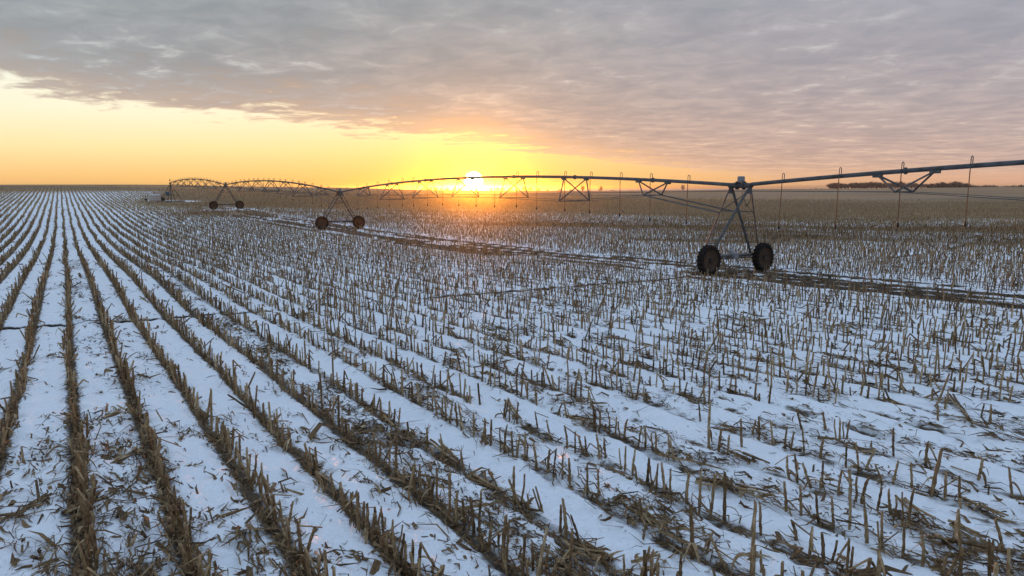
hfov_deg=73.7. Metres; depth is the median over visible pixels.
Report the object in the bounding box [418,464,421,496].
corn stalk
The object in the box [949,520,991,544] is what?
fallen stalk
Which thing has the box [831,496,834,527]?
corn stalk
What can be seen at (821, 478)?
corn stalk
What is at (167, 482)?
corn stalk
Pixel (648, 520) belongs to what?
fallen stalk
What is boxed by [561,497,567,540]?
corn stalk
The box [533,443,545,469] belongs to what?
corn stalk
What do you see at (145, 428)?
corn stalk
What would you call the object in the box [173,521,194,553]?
corn stalk
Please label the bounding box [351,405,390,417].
fallen stalk
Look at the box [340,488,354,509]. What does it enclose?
corn stalk
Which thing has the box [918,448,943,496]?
corn stalk
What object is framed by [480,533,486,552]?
corn stalk
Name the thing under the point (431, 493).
corn stalk
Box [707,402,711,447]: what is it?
corn stalk
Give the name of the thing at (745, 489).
fallen stalk
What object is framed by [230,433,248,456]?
corn stalk
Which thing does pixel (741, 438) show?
corn stalk
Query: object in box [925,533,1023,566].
fallen stalk
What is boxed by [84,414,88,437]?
corn stalk
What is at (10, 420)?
corn stalk
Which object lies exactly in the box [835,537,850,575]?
corn stalk
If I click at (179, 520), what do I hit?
corn stalk
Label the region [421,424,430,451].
corn stalk
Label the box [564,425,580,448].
corn stalk
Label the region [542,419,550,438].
corn stalk
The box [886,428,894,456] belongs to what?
corn stalk
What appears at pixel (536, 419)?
corn stalk
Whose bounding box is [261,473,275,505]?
corn stalk
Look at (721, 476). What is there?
fallen stalk
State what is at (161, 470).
corn stalk
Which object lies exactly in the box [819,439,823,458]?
corn stalk
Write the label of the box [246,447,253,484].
corn stalk
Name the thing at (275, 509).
corn stalk
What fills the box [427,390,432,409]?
corn stalk
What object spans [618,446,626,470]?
corn stalk
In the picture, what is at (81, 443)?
corn stalk
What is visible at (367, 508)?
corn stalk
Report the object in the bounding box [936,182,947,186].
bare tree
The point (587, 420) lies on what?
fallen stalk
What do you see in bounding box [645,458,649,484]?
corn stalk
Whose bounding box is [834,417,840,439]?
corn stalk
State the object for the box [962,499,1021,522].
fallen stalk
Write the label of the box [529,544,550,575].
corn stalk
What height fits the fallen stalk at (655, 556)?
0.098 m
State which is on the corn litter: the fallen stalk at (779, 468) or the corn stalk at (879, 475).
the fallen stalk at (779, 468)
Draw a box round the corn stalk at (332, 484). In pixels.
[324,469,336,498]
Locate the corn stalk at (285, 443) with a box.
[283,422,290,452]
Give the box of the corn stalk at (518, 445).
[513,432,522,457]
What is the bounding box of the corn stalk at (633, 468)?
[631,448,636,480]
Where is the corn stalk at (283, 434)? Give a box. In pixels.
[276,425,286,442]
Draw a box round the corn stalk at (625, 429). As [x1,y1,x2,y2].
[617,419,627,439]
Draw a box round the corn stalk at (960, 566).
[957,546,969,575]
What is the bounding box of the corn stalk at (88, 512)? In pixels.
[86,500,94,535]
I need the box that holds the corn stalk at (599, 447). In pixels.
[596,433,601,458]
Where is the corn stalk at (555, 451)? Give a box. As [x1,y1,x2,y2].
[540,448,558,476]
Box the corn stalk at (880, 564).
[876,548,885,575]
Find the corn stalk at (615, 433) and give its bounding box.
[614,416,618,435]
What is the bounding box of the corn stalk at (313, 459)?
[311,453,323,475]
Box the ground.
[0,185,1023,575]
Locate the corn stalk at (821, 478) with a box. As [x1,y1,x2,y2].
[819,460,830,494]
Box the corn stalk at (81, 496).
[76,488,94,527]
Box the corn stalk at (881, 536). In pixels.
[877,510,896,549]
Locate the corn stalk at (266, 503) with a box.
[261,488,282,512]
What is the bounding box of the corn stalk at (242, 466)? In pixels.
[237,453,245,470]
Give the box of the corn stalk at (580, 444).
[576,434,582,449]
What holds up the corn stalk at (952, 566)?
on the ground
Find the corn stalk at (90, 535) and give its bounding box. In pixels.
[71,523,92,557]
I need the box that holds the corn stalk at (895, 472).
[887,460,898,484]
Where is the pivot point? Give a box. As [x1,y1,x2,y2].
[163,179,182,201]
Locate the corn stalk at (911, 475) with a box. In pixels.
[910,462,912,486]
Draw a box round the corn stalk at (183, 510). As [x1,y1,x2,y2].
[173,499,189,543]
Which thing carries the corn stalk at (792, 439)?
on the ground
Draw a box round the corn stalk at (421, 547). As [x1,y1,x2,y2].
[417,541,435,566]
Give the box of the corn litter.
[0,236,1023,575]
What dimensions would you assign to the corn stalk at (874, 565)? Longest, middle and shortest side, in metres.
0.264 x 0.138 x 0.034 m
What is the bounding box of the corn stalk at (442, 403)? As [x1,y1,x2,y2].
[441,398,448,418]
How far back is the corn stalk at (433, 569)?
5.65 m
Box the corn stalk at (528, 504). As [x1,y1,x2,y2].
[524,490,529,512]
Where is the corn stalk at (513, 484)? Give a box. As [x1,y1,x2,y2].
[512,466,524,507]
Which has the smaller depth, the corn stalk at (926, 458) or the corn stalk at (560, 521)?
the corn stalk at (560, 521)
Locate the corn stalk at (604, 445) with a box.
[599,438,607,457]
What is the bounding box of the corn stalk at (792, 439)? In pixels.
[782,431,795,450]
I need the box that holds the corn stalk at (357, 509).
[340,490,360,530]
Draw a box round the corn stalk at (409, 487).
[401,458,416,502]
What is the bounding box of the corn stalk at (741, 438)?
[740,418,742,446]
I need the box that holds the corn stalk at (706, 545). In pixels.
[694,532,712,556]
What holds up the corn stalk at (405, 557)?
on the ground
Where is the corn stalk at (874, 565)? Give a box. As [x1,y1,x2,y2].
[871,561,891,575]
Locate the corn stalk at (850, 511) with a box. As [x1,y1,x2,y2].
[848,496,851,529]
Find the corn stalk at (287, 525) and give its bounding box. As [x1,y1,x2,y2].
[282,516,291,544]
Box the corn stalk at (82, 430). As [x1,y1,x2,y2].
[75,424,90,446]
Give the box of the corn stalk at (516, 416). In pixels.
[511,398,518,423]
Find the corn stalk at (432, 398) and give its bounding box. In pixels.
[425,389,434,410]
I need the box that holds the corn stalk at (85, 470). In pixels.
[76,461,86,482]
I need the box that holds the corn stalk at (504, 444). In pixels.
[499,424,507,452]
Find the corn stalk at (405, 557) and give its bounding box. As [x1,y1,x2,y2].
[397,541,411,574]
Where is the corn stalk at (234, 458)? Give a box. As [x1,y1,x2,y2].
[225,439,241,464]
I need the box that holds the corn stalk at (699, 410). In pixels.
[698,401,708,421]
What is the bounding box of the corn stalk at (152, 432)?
[150,426,161,453]
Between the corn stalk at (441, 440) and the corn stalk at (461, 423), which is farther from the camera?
the corn stalk at (461, 423)
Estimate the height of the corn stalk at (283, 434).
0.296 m
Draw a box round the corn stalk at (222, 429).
[219,423,225,444]
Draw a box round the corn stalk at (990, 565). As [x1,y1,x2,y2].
[987,538,999,575]
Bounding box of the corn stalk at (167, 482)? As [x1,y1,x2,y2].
[165,472,178,496]
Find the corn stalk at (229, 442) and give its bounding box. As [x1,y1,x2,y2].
[224,427,231,460]
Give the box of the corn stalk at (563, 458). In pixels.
[559,449,565,479]
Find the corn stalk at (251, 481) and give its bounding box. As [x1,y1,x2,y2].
[250,470,260,489]
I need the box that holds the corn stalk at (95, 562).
[85,546,100,575]
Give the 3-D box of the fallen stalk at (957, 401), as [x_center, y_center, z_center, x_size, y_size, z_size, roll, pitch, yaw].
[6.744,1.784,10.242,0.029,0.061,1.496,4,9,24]
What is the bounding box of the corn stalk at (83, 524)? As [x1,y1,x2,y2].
[72,507,85,535]
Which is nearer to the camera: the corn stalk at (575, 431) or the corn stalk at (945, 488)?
the corn stalk at (945, 488)
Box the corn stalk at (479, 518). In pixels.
[478,492,489,537]
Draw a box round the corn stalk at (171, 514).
[157,501,176,535]
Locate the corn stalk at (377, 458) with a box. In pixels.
[372,435,380,466]
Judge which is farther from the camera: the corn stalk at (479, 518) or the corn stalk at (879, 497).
the corn stalk at (879, 497)
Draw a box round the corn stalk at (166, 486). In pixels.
[160,473,182,500]
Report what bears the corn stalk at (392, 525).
on the ground
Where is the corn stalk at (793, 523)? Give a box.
[790,519,817,545]
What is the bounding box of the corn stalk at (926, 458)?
[919,441,936,466]
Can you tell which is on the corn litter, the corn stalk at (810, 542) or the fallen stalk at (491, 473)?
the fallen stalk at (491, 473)
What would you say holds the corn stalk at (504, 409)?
on the ground
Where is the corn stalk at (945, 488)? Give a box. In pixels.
[943,470,947,498]
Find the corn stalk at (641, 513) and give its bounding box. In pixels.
[633,492,643,524]
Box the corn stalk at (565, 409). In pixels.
[560,400,571,416]
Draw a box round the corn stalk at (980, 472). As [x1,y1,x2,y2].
[977,453,988,486]
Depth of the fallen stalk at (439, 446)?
8.44 m
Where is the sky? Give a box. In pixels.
[0,0,1023,188]
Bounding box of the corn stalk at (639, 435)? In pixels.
[628,426,643,448]
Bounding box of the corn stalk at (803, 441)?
[802,428,808,452]
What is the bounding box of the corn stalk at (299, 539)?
[285,523,302,558]
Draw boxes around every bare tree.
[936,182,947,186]
[949,181,963,186]
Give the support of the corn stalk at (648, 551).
on the ground
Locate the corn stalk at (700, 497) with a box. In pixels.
[698,469,709,512]
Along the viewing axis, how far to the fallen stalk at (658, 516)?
6.73 m
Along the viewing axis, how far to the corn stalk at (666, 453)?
8.46 m
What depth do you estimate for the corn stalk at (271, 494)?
6.64 m
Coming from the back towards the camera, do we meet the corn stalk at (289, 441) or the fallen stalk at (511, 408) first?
the fallen stalk at (511, 408)
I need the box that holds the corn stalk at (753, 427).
[751,420,755,434]
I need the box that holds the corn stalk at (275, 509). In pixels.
[254,494,279,524]
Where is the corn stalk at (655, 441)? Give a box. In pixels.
[650,432,656,453]
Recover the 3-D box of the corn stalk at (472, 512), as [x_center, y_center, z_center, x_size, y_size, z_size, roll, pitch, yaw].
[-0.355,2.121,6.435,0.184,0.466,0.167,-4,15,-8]
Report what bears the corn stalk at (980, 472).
on the ground
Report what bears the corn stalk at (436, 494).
on the ground
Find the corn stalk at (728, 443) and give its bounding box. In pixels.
[727,435,729,452]
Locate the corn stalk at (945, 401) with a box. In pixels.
[944,396,946,409]
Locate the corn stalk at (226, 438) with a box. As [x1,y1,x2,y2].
[224,425,234,451]
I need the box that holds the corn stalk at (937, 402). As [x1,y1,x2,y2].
[928,398,942,406]
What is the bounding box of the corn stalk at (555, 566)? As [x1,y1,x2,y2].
[549,564,558,575]
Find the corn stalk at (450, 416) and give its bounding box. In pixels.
[449,403,452,423]
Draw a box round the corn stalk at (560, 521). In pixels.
[559,504,571,531]
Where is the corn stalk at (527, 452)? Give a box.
[523,443,528,460]
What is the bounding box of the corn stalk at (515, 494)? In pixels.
[506,475,523,509]
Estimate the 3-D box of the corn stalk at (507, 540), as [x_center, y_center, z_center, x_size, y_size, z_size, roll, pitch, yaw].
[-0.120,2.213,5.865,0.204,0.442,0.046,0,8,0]
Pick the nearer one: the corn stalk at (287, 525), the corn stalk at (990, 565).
the corn stalk at (990, 565)
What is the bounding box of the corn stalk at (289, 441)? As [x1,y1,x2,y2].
[284,429,292,453]
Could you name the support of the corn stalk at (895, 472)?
on the ground
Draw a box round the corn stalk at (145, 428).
[140,425,146,441]
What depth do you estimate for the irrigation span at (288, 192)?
83.75 m
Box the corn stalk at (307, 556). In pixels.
[303,546,317,575]
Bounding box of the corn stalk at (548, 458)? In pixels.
[544,449,551,468]
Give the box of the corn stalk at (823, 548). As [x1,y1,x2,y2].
[821,532,837,561]
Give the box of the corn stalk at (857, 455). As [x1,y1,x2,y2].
[855,442,859,473]
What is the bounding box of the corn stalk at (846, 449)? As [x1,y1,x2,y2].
[838,439,850,467]
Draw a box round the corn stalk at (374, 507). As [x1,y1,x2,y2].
[359,506,377,525]
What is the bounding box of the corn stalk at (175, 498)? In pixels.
[173,484,181,518]
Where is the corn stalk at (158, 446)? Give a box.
[155,437,181,465]
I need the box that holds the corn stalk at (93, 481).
[83,469,100,503]
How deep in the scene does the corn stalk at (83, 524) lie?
6.12 m
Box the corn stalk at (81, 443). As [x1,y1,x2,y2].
[74,431,92,457]
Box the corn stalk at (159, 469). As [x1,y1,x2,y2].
[158,461,159,477]
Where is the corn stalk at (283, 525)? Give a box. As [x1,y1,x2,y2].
[280,521,289,549]
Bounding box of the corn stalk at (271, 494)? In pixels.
[270,493,291,518]
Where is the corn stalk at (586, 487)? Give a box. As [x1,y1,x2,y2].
[583,463,588,496]
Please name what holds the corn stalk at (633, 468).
on the ground
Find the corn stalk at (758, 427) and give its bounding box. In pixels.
[757,416,761,438]
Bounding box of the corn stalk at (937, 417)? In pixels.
[936,406,939,420]
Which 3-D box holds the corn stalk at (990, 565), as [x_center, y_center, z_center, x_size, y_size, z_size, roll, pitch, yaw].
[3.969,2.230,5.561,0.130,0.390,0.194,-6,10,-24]
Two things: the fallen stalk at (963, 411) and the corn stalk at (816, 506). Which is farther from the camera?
the fallen stalk at (963, 411)
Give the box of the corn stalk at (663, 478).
[661,462,665,491]
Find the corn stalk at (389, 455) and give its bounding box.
[388,440,390,473]
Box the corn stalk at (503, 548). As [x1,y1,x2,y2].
[497,514,507,575]
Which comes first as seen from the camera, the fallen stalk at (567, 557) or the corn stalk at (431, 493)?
the fallen stalk at (567, 557)
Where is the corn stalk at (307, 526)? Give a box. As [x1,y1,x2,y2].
[296,524,321,551]
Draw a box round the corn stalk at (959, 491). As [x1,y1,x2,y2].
[939,475,961,508]
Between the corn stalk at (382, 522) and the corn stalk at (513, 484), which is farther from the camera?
the corn stalk at (513, 484)
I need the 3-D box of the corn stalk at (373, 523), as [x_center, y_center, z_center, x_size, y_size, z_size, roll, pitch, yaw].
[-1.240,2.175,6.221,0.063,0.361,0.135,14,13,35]
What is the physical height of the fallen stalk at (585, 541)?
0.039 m
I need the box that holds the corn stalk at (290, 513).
[279,501,293,538]
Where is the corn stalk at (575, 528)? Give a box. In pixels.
[570,514,578,538]
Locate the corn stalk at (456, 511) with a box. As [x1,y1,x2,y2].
[451,491,457,526]
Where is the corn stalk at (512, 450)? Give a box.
[510,431,513,456]
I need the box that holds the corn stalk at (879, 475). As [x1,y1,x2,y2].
[875,464,882,484]
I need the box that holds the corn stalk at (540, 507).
[532,486,543,512]
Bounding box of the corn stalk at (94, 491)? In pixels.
[74,486,96,510]
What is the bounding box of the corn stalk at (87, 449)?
[82,442,88,460]
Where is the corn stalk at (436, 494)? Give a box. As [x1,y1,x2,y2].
[435,467,447,510]
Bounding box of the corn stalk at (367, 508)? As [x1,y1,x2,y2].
[356,503,369,533]
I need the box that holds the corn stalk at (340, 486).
[339,482,344,501]
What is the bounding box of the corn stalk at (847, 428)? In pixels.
[842,419,850,438]
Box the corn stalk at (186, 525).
[185,514,196,538]
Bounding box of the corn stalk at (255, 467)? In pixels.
[250,451,257,484]
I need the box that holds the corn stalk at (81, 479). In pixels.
[71,466,88,495]
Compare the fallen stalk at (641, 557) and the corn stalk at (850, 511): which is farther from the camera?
the corn stalk at (850, 511)
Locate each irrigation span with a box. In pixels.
[170,177,224,197]
[226,178,338,207]
[341,171,728,223]
[751,155,1023,228]
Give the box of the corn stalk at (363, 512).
[362,501,364,528]
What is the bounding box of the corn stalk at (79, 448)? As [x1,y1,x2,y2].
[55,442,84,459]
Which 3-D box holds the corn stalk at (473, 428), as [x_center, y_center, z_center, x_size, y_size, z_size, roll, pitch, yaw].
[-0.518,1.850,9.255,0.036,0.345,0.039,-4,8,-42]
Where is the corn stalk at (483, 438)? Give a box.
[481,420,486,445]
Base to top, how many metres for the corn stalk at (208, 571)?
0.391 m
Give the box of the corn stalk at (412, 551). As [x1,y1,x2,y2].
[398,539,414,575]
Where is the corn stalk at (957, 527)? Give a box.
[952,508,961,550]
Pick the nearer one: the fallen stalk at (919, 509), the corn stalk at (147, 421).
the fallen stalk at (919, 509)
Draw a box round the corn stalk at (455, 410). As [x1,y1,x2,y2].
[454,402,457,425]
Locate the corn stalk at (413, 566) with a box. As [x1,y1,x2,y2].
[400,551,416,575]
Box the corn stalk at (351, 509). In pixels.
[347,492,355,515]
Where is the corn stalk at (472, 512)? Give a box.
[463,492,482,536]
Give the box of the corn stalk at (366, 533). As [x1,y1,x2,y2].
[364,512,376,543]
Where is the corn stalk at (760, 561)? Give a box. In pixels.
[759,549,762,572]
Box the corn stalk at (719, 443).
[717,429,724,452]
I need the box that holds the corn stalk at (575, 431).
[572,428,578,452]
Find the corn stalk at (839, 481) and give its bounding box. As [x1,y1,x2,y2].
[837,469,852,495]
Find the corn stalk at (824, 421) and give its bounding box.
[814,408,826,429]
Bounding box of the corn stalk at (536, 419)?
[530,412,548,429]
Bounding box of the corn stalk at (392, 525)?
[390,519,402,554]
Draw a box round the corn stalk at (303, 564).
[294,550,311,571]
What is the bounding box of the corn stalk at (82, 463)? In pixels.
[79,456,96,473]
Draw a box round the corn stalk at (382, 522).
[380,506,384,534]
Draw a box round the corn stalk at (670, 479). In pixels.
[665,468,671,494]
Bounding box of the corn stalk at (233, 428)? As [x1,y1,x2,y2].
[230,426,243,453]
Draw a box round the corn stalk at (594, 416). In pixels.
[592,403,602,431]
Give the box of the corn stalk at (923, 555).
[909,530,930,566]
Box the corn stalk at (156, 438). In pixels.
[136,436,157,461]
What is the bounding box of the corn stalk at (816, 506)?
[810,489,820,523]
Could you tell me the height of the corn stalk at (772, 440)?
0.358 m
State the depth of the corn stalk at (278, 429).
8.86 m
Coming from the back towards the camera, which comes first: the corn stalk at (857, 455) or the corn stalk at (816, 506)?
the corn stalk at (857, 455)
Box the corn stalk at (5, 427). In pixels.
[0,419,15,443]
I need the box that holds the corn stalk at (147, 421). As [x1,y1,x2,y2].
[139,418,151,440]
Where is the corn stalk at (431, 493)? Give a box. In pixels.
[420,477,435,505]
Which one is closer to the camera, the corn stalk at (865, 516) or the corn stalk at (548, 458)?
the corn stalk at (865, 516)
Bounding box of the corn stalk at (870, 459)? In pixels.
[855,449,875,470]
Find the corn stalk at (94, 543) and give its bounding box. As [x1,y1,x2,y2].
[84,527,108,569]
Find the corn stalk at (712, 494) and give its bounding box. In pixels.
[709,472,721,516]
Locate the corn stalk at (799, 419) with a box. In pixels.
[791,408,807,429]
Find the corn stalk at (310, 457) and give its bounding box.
[304,446,321,469]
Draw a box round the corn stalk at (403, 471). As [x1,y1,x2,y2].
[396,465,408,487]
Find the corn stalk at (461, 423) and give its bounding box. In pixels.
[457,404,463,431]
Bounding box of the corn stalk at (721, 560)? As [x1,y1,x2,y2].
[708,533,727,570]
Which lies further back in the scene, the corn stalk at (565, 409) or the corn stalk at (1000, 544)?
the corn stalk at (565, 409)
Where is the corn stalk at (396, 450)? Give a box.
[383,433,401,476]
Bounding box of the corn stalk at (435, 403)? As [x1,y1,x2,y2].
[433,392,439,413]
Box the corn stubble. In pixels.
[0,185,1023,575]
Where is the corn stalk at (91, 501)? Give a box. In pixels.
[76,487,92,515]
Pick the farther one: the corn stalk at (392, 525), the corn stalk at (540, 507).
the corn stalk at (540, 507)
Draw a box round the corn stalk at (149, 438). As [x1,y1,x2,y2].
[147,427,152,454]
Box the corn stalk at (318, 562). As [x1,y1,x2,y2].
[314,551,321,575]
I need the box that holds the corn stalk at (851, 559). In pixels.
[849,546,853,575]
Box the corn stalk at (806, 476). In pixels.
[802,462,823,488]
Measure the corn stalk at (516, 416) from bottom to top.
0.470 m
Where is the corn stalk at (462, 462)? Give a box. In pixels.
[455,447,464,474]
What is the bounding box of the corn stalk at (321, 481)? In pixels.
[316,471,333,492]
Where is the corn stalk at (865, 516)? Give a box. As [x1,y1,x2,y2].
[863,507,868,543]
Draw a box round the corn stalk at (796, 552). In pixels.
[772,539,803,559]
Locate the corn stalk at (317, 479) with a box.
[312,471,319,485]
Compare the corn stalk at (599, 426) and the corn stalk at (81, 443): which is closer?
the corn stalk at (81, 443)
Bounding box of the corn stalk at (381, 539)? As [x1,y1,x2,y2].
[371,521,389,553]
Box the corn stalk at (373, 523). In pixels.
[370,512,381,542]
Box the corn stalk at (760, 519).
[748,501,761,535]
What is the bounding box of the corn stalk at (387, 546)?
[381,529,398,562]
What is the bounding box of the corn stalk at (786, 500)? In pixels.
[774,481,802,515]
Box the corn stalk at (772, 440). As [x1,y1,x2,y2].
[761,420,773,445]
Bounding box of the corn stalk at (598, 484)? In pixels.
[595,463,603,496]
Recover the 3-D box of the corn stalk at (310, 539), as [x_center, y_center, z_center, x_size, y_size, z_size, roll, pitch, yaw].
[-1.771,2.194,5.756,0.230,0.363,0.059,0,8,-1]
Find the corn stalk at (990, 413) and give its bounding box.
[989,404,991,421]
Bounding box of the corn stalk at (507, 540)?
[487,521,509,562]
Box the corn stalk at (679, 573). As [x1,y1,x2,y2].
[676,553,682,575]
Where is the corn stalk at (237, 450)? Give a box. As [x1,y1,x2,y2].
[235,441,245,469]
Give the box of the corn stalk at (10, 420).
[0,412,17,441]
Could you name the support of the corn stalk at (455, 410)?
on the ground
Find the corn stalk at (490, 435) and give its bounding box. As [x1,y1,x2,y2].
[487,419,500,445]
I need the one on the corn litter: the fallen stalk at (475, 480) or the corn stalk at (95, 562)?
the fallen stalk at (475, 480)
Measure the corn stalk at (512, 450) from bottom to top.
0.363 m
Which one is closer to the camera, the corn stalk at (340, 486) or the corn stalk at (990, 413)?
the corn stalk at (340, 486)
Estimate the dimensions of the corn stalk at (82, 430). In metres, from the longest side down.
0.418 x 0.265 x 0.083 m
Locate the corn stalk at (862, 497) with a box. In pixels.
[854,476,869,506]
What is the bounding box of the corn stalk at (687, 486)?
[682,469,692,503]
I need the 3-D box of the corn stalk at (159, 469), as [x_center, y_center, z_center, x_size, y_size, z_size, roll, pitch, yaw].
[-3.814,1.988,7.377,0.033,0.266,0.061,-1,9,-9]
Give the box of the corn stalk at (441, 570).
[434,564,444,575]
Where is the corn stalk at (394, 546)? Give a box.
[388,527,397,572]
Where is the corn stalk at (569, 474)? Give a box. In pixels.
[567,458,570,484]
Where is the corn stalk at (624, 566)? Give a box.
[623,554,625,575]
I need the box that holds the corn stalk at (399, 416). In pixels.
[398,408,400,424]
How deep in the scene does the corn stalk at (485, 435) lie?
8.93 m
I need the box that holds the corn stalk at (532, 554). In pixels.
[527,542,534,571]
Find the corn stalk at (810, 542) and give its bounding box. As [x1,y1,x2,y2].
[808,526,819,557]
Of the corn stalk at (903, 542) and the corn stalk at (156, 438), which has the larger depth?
the corn stalk at (156, 438)
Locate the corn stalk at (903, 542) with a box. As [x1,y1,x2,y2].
[895,522,905,558]
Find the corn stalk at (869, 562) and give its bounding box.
[847,557,871,571]
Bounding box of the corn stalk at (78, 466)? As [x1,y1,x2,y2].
[71,452,83,486]
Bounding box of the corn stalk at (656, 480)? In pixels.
[650,463,658,491]
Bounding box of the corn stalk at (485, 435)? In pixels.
[484,418,486,439]
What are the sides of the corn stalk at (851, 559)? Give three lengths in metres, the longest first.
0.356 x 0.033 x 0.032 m
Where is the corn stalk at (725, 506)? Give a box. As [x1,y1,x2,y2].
[723,470,739,521]
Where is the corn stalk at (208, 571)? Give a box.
[180,549,210,575]
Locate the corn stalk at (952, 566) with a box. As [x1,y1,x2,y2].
[940,551,957,575]
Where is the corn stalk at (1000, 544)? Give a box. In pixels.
[994,518,1004,552]
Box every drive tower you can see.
[209,182,243,208]
[315,188,364,229]
[643,176,773,275]
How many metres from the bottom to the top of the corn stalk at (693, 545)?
0.536 m
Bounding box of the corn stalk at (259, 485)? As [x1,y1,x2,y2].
[255,471,268,498]
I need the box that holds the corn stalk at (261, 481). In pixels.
[260,462,262,492]
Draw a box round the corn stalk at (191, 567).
[180,529,206,575]
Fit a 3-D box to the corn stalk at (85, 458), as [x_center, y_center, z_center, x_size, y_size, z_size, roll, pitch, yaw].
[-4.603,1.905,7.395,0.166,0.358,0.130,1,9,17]
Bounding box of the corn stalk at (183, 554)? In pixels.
[168,543,198,567]
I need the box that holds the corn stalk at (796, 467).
[788,454,798,482]
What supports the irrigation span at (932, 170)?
attached to the drive tower at (709, 258)
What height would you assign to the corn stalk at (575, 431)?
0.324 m
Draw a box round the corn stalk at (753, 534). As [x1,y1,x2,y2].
[731,499,756,575]
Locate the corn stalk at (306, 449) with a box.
[304,442,314,465]
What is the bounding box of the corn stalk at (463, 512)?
[456,498,468,529]
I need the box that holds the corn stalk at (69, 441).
[68,433,81,456]
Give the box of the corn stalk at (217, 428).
[215,415,219,436]
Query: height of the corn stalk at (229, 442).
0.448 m
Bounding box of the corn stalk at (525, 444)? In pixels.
[523,432,529,460]
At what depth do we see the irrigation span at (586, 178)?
42.59 m
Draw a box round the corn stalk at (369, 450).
[364,441,371,458]
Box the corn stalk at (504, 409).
[494,399,508,418]
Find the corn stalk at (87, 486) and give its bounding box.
[78,471,89,497]
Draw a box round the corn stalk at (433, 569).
[431,558,444,575]
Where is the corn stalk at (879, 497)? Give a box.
[873,482,885,510]
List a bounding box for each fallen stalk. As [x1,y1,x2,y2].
[0,503,44,521]
[61,489,104,512]
[65,485,123,513]
[104,406,126,417]
[109,446,142,462]
[164,461,202,473]
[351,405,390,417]
[424,441,467,468]
[425,440,440,465]
[428,439,460,471]
[428,440,457,462]
[467,476,498,490]
[469,475,505,498]
[471,474,495,488]
[488,470,511,497]
[496,399,522,424]
[550,545,592,566]
[555,551,581,563]
[567,415,584,420]
[569,417,592,422]
[572,415,592,419]
[572,547,605,553]
[574,542,598,553]
[577,540,623,574]
[578,537,620,561]
[583,540,608,554]
[624,506,699,534]
[625,506,668,528]
[631,550,678,568]
[633,504,671,523]
[634,501,660,532]
[634,505,653,525]
[634,551,657,560]
[695,481,721,487]
[696,474,730,493]
[728,449,784,472]
[733,486,768,494]
[734,487,783,500]
[735,483,772,492]
[894,495,939,528]
[903,498,935,519]
[904,497,928,522]
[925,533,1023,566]
[929,538,1004,548]
[944,394,976,427]
[947,519,979,533]
[949,393,972,424]
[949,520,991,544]
[952,394,971,420]
[952,523,978,536]
[962,496,1004,516]
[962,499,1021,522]
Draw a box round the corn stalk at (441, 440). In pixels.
[440,434,443,459]
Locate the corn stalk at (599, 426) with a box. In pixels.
[589,411,600,432]
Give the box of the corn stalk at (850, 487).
[847,465,860,500]
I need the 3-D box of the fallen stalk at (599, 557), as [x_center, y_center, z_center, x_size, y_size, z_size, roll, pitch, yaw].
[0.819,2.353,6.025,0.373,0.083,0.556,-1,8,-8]
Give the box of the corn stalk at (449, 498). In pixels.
[448,472,450,522]
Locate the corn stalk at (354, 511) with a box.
[337,492,359,525]
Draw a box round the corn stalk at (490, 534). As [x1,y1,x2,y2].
[487,521,495,552]
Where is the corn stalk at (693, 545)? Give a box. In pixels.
[683,502,703,563]
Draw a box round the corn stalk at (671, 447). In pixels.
[668,439,680,460]
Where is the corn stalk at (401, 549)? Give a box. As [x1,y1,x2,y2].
[392,532,404,567]
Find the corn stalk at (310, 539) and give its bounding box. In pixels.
[291,528,314,561]
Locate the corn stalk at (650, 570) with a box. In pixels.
[642,549,653,575]
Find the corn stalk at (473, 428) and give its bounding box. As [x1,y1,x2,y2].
[472,413,474,436]
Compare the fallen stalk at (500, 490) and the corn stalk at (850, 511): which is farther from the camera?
the fallen stalk at (500, 490)
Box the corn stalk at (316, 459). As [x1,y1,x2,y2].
[306,447,328,476]
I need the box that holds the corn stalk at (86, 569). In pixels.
[76,539,98,575]
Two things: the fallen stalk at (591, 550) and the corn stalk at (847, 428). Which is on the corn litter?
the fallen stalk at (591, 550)
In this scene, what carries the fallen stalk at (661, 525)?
on the ground
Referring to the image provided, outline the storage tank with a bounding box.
[148,192,167,201]
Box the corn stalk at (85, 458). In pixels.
[80,447,96,473]
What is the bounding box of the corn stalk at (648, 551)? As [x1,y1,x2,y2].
[647,546,659,568]
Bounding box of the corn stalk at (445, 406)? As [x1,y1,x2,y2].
[444,398,446,419]
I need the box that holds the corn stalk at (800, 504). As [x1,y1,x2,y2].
[790,481,809,515]
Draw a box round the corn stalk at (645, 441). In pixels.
[635,426,646,449]
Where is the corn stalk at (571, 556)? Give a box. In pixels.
[567,530,580,575]
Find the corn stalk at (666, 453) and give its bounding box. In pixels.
[665,434,669,459]
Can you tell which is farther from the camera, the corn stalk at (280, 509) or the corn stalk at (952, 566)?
the corn stalk at (280, 509)
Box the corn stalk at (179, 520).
[173,505,191,539]
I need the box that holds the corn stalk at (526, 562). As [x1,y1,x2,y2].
[520,558,532,575]
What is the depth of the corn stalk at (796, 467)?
7.70 m
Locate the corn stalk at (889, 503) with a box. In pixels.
[887,488,897,518]
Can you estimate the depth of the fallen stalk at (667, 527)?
6.63 m
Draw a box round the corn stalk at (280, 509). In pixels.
[262,499,291,527]
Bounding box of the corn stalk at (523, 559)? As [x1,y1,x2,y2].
[516,534,526,575]
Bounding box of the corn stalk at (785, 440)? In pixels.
[784,426,787,444]
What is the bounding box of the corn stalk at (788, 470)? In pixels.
[775,455,800,479]
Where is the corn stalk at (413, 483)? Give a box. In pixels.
[402,462,415,494]
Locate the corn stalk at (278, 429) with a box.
[274,416,281,443]
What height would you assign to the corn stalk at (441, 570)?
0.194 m
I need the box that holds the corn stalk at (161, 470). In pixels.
[156,454,169,487]
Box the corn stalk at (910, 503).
[899,488,914,527]
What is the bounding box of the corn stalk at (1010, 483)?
[1008,466,1022,499]
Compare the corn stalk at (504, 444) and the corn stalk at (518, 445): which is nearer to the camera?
the corn stalk at (518, 445)

